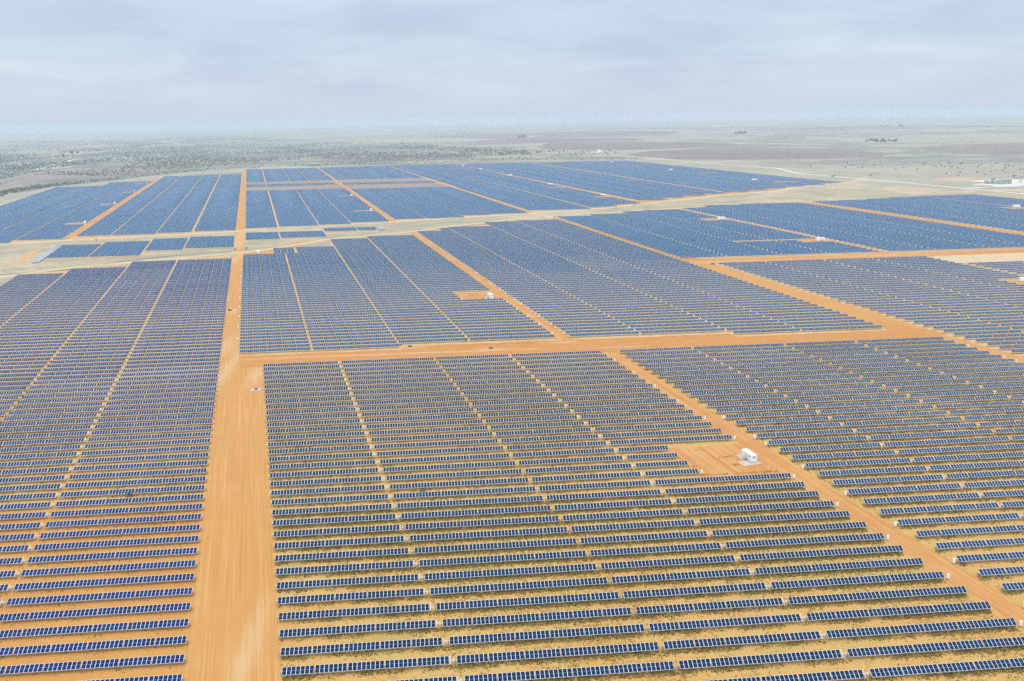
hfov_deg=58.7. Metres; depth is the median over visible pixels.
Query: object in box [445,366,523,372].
solar tracker
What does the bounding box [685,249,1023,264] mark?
dirt road
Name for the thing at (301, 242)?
disturbed soil
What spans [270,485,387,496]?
solar tracker
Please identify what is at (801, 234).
dirt road
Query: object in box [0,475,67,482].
solar tracker
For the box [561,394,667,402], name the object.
solar tracker
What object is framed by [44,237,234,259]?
field soil
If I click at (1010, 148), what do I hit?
ploughed field
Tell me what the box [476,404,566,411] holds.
solar tracker
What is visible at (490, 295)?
inverter cabin
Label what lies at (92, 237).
disturbed soil
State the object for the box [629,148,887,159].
ploughed field
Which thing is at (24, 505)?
solar tracker
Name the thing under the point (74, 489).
field soil
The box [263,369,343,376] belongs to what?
solar tracker
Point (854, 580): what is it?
solar tracker
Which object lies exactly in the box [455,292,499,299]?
clearing
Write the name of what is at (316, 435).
solar tracker
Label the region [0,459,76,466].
solar tracker
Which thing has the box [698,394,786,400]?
solar tracker
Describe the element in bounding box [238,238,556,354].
field soil
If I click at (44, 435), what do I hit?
solar tracker
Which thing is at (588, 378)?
solar tracker
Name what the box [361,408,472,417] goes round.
solar tracker
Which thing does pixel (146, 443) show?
solar tracker
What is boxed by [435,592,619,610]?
solar tracker
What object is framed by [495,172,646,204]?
dirt road
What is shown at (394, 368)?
solar tracker
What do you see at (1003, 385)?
solar tracker
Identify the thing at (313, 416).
solar tracker
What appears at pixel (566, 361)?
solar tracker
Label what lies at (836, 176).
gravel road
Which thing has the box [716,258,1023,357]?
field soil
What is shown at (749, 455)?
inverter cabin
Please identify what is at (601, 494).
solar tracker
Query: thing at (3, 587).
solar tracker
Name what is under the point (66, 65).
sky
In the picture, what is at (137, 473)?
solar tracker
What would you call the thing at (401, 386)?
solar tracker
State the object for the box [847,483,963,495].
solar tracker
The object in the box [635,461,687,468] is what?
solar tracker
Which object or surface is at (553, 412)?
solar tracker
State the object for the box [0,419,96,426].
solar tracker
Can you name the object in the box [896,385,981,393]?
solar tracker
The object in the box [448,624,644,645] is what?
solar tracker
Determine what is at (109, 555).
solar tracker
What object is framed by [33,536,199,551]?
solar tracker
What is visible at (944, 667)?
solar tracker
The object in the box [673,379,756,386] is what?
solar tracker
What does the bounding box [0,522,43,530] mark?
solar tracker
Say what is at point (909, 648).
solar tracker
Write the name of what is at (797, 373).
solar tracker
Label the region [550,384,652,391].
solar tracker
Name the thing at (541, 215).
pale road
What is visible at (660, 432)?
solar tracker
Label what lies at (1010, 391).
solar tracker
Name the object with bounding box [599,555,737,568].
solar tracker
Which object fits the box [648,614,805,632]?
solar tracker
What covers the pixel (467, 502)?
solar tracker
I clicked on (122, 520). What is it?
solar tracker
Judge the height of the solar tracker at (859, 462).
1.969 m
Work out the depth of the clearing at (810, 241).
863.74 m
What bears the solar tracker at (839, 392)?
on the ground at (901, 150)
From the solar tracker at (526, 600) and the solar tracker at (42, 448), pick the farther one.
the solar tracker at (42, 448)
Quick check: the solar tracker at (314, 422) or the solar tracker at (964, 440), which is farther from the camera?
the solar tracker at (314, 422)
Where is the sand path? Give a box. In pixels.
[0,249,42,264]
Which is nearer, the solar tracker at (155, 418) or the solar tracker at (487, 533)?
the solar tracker at (487, 533)
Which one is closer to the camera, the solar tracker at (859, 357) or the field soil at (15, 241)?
the solar tracker at (859, 357)
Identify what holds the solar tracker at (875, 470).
on the ground at (901, 150)
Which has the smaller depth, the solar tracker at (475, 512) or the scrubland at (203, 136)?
the solar tracker at (475, 512)
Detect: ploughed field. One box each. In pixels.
[420,131,680,137]
[463,138,643,143]
[537,142,738,149]
[619,127,771,128]
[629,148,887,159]
[769,127,922,129]
[906,125,1023,126]
[916,143,1023,153]
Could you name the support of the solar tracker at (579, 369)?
on the ground at (901, 150)
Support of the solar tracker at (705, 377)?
on the ground at (901, 150)
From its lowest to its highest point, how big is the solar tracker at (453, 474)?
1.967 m
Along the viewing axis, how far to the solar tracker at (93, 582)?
241.81 m
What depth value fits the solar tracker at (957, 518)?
269.68 m
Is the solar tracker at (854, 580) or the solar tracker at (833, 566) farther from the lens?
the solar tracker at (833, 566)
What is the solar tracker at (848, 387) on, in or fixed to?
on the ground at (901, 150)
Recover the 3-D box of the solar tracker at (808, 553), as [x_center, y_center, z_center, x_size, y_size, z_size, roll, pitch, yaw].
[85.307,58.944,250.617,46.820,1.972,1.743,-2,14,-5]
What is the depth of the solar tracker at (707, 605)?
224.56 m
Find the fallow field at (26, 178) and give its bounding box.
[0,168,161,187]
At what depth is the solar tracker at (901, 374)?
418.48 m
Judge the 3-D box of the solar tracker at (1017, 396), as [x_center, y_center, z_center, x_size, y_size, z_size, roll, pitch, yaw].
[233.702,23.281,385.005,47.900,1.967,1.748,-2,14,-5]
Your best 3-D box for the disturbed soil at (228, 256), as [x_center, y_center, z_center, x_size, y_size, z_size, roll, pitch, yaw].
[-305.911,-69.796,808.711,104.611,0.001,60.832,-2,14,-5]
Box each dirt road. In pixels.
[62,179,159,241]
[180,170,281,680]
[239,320,942,366]
[318,168,395,223]
[392,167,532,214]
[408,232,572,339]
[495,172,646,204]
[556,218,1023,362]
[602,352,1023,628]
[681,209,888,252]
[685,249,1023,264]
[807,202,1023,234]
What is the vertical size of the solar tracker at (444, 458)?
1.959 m
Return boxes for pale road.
[0,180,866,244]
[0,204,737,277]
[524,213,557,217]
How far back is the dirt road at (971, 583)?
280.62 m
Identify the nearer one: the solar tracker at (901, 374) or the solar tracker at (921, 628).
the solar tracker at (921, 628)
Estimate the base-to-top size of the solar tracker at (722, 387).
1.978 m
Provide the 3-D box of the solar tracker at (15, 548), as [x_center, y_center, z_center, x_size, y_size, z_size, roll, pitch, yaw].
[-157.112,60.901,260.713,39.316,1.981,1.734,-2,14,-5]
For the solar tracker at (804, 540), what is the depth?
257.89 m
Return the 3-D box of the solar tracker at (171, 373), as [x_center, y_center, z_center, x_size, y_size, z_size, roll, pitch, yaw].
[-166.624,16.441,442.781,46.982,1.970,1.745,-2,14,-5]
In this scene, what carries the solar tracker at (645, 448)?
on the ground at (901, 150)
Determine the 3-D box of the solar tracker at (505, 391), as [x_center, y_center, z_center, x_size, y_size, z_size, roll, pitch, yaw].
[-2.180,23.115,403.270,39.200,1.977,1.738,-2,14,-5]
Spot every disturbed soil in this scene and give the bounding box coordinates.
[43,230,235,240]
[103,255,230,267]
[275,240,330,246]
[588,188,777,207]
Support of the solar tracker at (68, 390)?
on the ground at (901, 150)
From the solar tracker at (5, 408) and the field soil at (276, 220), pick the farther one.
the field soil at (276, 220)
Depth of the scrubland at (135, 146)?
5027.67 m
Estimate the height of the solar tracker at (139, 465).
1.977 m
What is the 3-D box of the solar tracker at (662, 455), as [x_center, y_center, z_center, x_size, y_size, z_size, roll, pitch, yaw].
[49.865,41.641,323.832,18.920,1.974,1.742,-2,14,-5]
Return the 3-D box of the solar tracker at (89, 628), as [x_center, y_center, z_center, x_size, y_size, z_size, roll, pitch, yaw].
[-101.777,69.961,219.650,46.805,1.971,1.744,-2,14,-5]
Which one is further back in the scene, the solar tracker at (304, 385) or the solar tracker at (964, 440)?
the solar tracker at (304, 385)
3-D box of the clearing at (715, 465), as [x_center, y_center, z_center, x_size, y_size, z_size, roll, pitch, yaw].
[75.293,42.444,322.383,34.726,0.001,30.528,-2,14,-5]
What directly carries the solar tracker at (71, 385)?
on the ground at (901, 150)
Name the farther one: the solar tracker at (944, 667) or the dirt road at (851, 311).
the dirt road at (851, 311)
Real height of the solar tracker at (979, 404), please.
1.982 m
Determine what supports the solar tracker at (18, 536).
on the ground at (901, 150)
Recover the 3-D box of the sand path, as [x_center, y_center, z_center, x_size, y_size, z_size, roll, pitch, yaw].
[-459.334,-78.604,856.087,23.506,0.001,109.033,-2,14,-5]
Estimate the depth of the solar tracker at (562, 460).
321.25 m
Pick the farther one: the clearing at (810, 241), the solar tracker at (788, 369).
the clearing at (810, 241)
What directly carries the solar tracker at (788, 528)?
on the ground at (901, 150)
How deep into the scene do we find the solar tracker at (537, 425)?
358.45 m
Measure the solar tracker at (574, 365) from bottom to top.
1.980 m
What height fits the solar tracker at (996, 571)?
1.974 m
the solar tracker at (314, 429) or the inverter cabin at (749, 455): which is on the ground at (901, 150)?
the solar tracker at (314, 429)
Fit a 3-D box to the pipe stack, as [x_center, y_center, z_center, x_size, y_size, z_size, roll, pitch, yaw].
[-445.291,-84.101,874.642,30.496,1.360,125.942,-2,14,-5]
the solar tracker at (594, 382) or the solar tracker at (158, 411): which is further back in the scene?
the solar tracker at (594, 382)
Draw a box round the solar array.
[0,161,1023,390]
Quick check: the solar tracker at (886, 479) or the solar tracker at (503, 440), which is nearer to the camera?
the solar tracker at (886, 479)
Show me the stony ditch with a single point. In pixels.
(199, 253)
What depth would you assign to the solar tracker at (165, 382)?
427.75 m
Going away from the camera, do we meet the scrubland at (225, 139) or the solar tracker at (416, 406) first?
the solar tracker at (416, 406)
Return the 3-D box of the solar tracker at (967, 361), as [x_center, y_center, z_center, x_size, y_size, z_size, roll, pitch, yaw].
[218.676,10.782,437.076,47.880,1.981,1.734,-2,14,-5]
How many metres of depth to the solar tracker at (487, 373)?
432.85 m
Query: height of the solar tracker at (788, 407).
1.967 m
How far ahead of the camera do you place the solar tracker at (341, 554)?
254.53 m
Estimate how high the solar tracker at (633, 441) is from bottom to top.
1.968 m
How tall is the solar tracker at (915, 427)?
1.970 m
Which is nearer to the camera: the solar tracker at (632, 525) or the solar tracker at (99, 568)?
the solar tracker at (99, 568)
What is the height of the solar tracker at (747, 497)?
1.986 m
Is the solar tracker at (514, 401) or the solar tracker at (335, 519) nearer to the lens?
the solar tracker at (335, 519)
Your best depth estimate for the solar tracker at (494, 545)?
258.17 m
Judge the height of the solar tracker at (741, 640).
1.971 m
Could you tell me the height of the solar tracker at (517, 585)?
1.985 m
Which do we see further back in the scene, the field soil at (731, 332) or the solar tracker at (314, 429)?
the field soil at (731, 332)
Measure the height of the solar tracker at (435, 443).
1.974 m
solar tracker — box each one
[0,391,22,395]
[0,396,18,399]
[0,401,14,404]
[0,406,10,410]
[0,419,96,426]
[0,425,93,433]
[0,431,89,439]
[0,438,86,446]
[0,445,83,452]
[0,452,79,460]
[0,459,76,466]
[0,467,71,475]
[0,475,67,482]
[0,484,63,491]
[0,493,58,500]
[0,502,54,510]
[0,512,49,519]
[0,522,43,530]
[0,533,37,541]
[0,545,32,553]
[0,557,26,564]
[0,570,19,577]
[0,584,12,591]
[0,602,191,620]
[0,619,189,637]
[0,636,187,655]
[0,654,185,675]
[3,413,99,421]
[5,587,193,606]
[8,408,102,416]
[13,402,104,408]
[13,573,194,591]
[17,397,107,404]
[20,560,196,577]
[21,392,109,400]
[25,387,112,395]
[27,547,198,564]
[29,383,114,390]
[33,378,116,385]
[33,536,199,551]
[39,524,200,539]
[45,514,201,528]
[50,504,203,516]
[55,494,204,506]
[60,485,205,498]
[64,476,206,489]
[68,468,207,480]
[73,460,208,472]
[77,453,208,464]
[81,445,209,456]
[84,439,210,448]
[85,674,182,680]
[88,432,211,442]
[91,426,212,435]
[94,419,212,429]
[97,414,213,422]
[100,408,214,417]
[103,403,214,411]
[106,397,215,405]
[108,392,216,400]
[111,388,216,396]
[113,383,217,391]
[115,378,217,385]
[118,374,218,382]
[120,370,218,377]
[122,366,219,373]
[263,361,341,366]
[263,365,341,370]
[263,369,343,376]
[263,373,344,379]
[264,378,346,383]
[264,382,346,389]
[264,387,350,394]
[264,392,353,398]
[264,397,354,404]
[265,402,355,410]
[265,407,357,414]
[266,413,359,420]
[266,419,362,427]
[266,425,364,432]
[267,431,367,440]
[267,438,369,447]
[268,445,372,453]
[268,452,375,462]
[268,460,377,468]
[269,468,380,478]
[269,476,384,486]
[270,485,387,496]
[271,494,391,506]
[271,504,394,516]
[271,514,399,527]
[272,524,403,536]
[273,536,408,550]
[274,548,413,562]
[275,560,419,575]
[275,574,422,590]
[276,588,428,603]
[277,603,433,619]
[278,620,440,636]
[279,637,447,656]
[280,656,453,676]
[341,357,433,363]
[342,361,436,367]
[344,365,439,371]
[346,369,442,376]
[347,373,446,381]
[349,378,450,386]
[351,382,452,389]
[353,387,457,394]
[355,392,461,399]
[357,397,465,405]
[359,402,469,410]
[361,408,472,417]
[363,414,478,423]
[367,419,483,427]
[368,426,487,435]
[371,432,492,441]
[373,439,498,448]
[376,446,503,457]
[379,453,509,465]
[382,461,515,473]
[385,469,522,480]
[389,477,527,490]
[392,486,534,498]
[392,676,462,680]
[396,496,543,508]
[400,505,550,519]
[404,516,559,530]
[409,527,568,540]
[413,538,577,553]
[418,550,586,566]
[424,563,597,579]
[429,577,608,595]
[435,354,510,360]
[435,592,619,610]
[438,358,514,363]
[441,362,519,367]
[441,607,631,626]
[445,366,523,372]
[448,370,529,377]
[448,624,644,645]
[452,374,533,380]
[455,379,538,385]
[455,642,659,663]
[459,383,543,390]
[463,388,548,396]
[463,661,674,680]
[467,393,554,401]
[471,398,560,406]
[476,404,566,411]
[480,409,572,417]
[485,415,579,424]
[490,421,586,428]
[495,427,593,436]
[500,434,600,443]
[506,441,608,450]
[511,351,601,357]
[512,448,616,457]
[515,354,606,360]
[518,456,625,465]
[520,358,612,364]
[524,362,618,368]
[524,463,635,474]
[529,366,625,373]
[531,472,643,482]
[534,370,631,377]
[538,480,653,491]
[539,374,638,382]
[544,379,645,387]
[546,489,663,499]
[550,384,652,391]
[554,499,674,509]
[555,389,660,396]
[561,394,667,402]
[561,509,686,520]
[567,399,675,408]
[570,519,698,533]
[574,404,684,412]
[580,410,693,419]
[580,531,710,543]
[587,416,702,425]
[589,542,724,557]
[594,422,711,432]
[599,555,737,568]
[602,428,721,437]
[610,435,731,444]
[610,568,753,582]
[618,445,668,451]
[619,347,691,353]
[622,582,769,599]
[625,350,700,357]
[626,453,677,460]
[632,354,707,359]
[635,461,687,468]
[635,598,786,615]
[638,358,714,363]
[644,469,698,476]
[645,362,722,367]
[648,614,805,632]
[651,366,730,373]
[654,473,790,485]
[658,370,739,377]
[662,631,824,650]
[664,482,804,495]
[666,375,747,380]
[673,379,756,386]
[675,491,818,504]
[677,649,845,670]
[681,384,766,391]
[687,500,833,513]
[689,389,776,396]
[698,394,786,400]
[699,511,849,523]
[701,347,791,352]
[705,669,869,680]
[707,399,796,406]
[708,350,800,356]
[711,521,866,537]
[715,354,810,360]
[716,405,807,411]
[723,358,819,365]
[725,410,818,419]
[725,533,884,549]
[731,362,828,369]
[735,416,830,425]
[739,545,903,561]
[740,366,838,373]
[746,422,843,430]
[749,370,848,377]
[754,558,922,575]
[756,429,855,438]
[758,375,860,381]
[767,379,870,387]
[768,436,868,444]
[770,571,944,590]
[777,384,882,392]
[779,443,882,452]
[787,389,894,396]
[787,586,966,605]
[792,450,897,459]
[797,394,906,403]
[804,458,912,466]
[806,601,990,621]
[808,399,919,408]
[812,351,886,356]
[818,466,928,476]
[819,405,932,414]
[821,355,896,361]
[825,618,1016,639]
[831,359,907,364]
[831,411,947,420]
[832,474,945,486]
[841,363,918,369]
[843,417,961,427]
[846,637,1023,658]
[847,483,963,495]
[851,367,930,374]
[856,423,976,433]
[862,371,942,378]
[863,492,981,505]
[869,429,992,440]
[869,658,1023,677]
[873,376,955,383]
[879,502,1001,515]
[883,436,1009,447]
[885,380,968,386]
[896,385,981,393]
[897,513,1022,526]
[898,443,1023,455]
[909,390,995,397]
[913,452,1023,462]
[915,525,1023,537]
[919,359,1013,366]
[922,395,1010,402]
[929,461,1023,470]
[931,363,1023,370]
[935,401,1023,409]
[935,538,1023,550]
[943,367,1023,374]
[946,470,1023,479]
[949,407,1023,415]
[956,372,1023,378]
[956,551,1023,563]
[964,414,1023,419]
[964,480,1023,487]
[969,378,1023,383]
[978,566,1023,576]
[979,421,1023,426]
[982,383,1023,389]
[982,490,1023,497]
[995,428,1023,433]
[996,389,1023,393]
[1001,582,1023,591]
[1002,501,1023,508]
[1010,395,1023,399]
[1011,435,1023,441]
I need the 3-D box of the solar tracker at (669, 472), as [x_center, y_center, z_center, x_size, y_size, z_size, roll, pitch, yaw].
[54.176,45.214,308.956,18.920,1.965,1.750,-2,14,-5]
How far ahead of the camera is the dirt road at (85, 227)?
1221.63 m
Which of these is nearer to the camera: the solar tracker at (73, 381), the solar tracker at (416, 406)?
the solar tracker at (416, 406)
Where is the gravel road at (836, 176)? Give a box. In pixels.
[593,154,1023,193]
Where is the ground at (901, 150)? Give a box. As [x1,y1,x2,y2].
[0,115,1023,284]
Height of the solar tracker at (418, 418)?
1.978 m
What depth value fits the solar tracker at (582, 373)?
428.97 m
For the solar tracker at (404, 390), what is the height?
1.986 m
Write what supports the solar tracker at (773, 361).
on the ground at (901, 150)
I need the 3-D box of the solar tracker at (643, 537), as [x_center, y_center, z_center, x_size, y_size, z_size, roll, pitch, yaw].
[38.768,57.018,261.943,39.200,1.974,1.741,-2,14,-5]
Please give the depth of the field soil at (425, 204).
1204.45 m
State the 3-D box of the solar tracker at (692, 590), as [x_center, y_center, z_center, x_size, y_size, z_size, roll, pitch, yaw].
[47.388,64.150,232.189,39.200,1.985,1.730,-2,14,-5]
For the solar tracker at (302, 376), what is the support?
on the ground at (901, 150)
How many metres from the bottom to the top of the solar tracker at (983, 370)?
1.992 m
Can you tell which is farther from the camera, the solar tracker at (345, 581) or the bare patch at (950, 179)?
the bare patch at (950, 179)
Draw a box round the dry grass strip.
[0,183,1023,278]
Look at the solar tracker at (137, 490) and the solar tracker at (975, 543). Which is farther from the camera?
the solar tracker at (137, 490)
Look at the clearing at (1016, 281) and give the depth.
642.08 m
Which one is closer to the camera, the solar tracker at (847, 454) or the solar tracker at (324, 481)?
the solar tracker at (324, 481)
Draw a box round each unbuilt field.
[246,180,342,190]
[337,178,446,188]
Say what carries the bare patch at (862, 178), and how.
on the ground at (901, 150)
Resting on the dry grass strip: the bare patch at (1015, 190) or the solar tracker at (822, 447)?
the bare patch at (1015, 190)
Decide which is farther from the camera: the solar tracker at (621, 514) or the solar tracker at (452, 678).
the solar tracker at (621, 514)
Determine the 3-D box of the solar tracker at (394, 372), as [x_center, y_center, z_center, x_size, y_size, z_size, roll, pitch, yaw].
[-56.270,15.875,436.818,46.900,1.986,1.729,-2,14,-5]
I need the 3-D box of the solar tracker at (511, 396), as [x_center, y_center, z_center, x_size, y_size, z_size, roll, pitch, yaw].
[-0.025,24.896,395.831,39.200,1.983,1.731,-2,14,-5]
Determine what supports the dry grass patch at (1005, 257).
on the ground at (901, 150)
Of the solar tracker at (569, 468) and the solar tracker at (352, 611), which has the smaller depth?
the solar tracker at (352, 611)
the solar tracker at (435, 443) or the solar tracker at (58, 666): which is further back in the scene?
the solar tracker at (435, 443)
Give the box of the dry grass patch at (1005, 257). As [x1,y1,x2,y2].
[931,253,1023,263]
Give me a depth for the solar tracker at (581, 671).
198.71 m
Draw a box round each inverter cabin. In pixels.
[487,293,492,298]
[741,449,756,461]
[816,237,824,240]
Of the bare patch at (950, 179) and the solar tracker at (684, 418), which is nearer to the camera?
the solar tracker at (684, 418)
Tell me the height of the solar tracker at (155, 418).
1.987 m
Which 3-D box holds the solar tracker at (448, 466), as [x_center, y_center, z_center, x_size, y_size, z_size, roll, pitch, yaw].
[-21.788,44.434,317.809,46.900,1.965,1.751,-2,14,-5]
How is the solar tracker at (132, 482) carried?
on the ground at (901, 150)
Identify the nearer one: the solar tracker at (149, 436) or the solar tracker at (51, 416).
the solar tracker at (149, 436)
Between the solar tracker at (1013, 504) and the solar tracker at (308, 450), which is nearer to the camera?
the solar tracker at (1013, 504)
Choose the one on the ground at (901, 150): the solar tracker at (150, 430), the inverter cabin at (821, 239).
the solar tracker at (150, 430)
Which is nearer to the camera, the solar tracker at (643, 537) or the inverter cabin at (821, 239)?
the solar tracker at (643, 537)
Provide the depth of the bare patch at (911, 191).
1388.65 m
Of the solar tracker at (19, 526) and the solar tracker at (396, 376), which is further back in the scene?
the solar tracker at (396, 376)
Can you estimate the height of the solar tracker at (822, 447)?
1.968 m
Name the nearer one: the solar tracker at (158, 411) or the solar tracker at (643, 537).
the solar tracker at (643, 537)
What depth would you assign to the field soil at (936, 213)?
1063.28 m
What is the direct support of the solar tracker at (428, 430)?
on the ground at (901, 150)
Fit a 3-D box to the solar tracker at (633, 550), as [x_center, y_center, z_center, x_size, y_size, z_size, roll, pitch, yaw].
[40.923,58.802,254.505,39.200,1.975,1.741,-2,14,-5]
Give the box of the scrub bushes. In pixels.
[0,135,1023,184]
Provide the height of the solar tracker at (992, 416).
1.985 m
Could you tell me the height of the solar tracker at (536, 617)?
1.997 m
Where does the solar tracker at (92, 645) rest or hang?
on the ground at (901, 150)
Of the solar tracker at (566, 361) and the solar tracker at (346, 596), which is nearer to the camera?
the solar tracker at (346, 596)
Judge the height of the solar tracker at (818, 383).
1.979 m
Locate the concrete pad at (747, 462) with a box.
[735,454,761,465]
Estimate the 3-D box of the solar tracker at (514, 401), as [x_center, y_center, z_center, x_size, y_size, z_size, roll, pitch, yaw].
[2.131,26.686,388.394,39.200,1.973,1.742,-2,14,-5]
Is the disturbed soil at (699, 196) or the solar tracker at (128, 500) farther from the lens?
the disturbed soil at (699, 196)
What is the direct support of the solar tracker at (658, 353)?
on the ground at (901, 150)
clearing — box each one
[243,249,272,254]
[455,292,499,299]
[668,444,785,476]
[795,240,827,242]
[1004,280,1023,284]
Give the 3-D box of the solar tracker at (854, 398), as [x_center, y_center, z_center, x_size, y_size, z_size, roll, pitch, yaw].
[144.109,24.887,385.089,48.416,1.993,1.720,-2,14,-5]
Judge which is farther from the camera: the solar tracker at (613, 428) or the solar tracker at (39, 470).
the solar tracker at (613, 428)
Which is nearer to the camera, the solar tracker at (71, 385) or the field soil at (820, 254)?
the solar tracker at (71, 385)
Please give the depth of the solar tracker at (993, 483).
294.54 m
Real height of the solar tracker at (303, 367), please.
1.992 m
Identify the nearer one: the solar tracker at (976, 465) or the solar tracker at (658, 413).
the solar tracker at (976, 465)
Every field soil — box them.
[0,182,151,242]
[0,260,232,387]
[0,373,217,513]
[0,499,203,680]
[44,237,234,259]
[89,175,241,235]
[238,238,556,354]
[245,169,387,229]
[245,228,378,240]
[319,168,524,220]
[390,163,844,211]
[416,221,886,339]
[559,204,1023,258]
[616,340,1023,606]
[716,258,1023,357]
[800,197,1023,232]
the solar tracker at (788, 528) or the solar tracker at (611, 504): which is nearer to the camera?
the solar tracker at (788, 528)
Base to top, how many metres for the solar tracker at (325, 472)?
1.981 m
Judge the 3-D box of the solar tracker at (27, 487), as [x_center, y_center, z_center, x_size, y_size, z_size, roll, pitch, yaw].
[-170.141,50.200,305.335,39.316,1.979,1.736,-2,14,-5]
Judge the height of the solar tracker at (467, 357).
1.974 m
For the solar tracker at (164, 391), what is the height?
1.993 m
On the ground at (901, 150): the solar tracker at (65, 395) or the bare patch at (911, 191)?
the solar tracker at (65, 395)
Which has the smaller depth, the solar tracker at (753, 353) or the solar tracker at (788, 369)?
the solar tracker at (788, 369)
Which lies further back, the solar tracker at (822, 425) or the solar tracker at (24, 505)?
the solar tracker at (822, 425)
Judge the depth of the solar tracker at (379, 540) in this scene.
261.97 m
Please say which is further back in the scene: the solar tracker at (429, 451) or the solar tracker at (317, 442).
the solar tracker at (317, 442)
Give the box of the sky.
[0,0,1023,133]
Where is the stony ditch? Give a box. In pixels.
[0,224,483,274]
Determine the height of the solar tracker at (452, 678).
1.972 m
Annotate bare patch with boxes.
[38,166,72,169]
[849,177,870,182]
[884,187,943,194]
[932,177,991,181]
[991,189,1023,192]
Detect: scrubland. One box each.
[0,141,99,142]
[0,143,499,194]
[81,141,157,153]
[175,135,245,139]
[178,137,271,140]
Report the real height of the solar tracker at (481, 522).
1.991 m
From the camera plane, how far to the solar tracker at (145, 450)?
338.51 m
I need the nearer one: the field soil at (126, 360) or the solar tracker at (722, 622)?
the solar tracker at (722, 622)
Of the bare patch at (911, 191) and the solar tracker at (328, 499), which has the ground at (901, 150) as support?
the solar tracker at (328, 499)
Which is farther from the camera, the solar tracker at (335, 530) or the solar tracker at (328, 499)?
the solar tracker at (328, 499)
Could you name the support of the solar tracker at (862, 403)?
on the ground at (901, 150)
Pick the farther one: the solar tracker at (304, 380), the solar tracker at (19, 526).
the solar tracker at (304, 380)
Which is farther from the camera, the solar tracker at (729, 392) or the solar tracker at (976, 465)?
the solar tracker at (729, 392)
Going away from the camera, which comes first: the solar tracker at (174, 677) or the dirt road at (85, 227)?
the solar tracker at (174, 677)
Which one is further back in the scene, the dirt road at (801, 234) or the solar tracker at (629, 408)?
the dirt road at (801, 234)
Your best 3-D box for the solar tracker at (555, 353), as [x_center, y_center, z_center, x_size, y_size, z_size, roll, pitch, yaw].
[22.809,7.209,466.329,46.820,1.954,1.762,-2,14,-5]
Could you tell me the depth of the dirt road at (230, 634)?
267.90 m
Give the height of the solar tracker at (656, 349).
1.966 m
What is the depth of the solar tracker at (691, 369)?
433.39 m
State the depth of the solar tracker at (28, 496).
298.55 m
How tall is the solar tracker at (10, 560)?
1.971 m
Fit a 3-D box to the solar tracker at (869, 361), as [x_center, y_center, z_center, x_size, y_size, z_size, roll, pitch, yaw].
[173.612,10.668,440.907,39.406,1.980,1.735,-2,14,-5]
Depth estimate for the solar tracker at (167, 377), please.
435.15 m
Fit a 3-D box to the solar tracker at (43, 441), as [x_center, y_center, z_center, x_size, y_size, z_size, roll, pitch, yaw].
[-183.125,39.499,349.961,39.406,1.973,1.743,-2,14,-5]
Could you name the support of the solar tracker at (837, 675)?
on the ground at (901, 150)
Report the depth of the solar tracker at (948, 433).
340.34 m
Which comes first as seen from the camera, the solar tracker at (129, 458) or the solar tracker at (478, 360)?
the solar tracker at (129, 458)
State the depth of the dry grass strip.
1067.87 m
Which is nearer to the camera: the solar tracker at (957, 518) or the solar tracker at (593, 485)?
the solar tracker at (957, 518)
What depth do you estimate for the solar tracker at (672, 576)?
239.45 m
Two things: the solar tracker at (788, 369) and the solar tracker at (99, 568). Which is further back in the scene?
the solar tracker at (788, 369)
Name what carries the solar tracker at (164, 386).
on the ground at (901, 150)
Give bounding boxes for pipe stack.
[32,244,63,262]
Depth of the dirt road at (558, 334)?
632.39 m
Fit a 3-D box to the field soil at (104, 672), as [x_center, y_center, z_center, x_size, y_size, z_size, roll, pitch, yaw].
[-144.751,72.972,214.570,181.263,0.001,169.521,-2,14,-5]
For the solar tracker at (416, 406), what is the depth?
384.68 m
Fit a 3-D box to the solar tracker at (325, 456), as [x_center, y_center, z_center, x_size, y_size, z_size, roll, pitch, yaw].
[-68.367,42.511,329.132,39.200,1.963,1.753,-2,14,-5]
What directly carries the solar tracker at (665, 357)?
on the ground at (901, 150)
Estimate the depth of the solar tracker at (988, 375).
413.97 m
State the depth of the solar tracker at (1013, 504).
279.05 m
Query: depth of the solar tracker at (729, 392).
396.17 m
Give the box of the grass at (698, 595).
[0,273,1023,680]
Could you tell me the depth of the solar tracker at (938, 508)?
277.12 m
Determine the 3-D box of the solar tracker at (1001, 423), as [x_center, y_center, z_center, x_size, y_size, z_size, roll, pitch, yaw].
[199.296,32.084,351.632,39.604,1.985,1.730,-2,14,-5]
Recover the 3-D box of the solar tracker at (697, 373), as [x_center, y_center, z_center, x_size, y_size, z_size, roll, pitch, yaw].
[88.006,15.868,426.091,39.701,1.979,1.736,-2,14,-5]

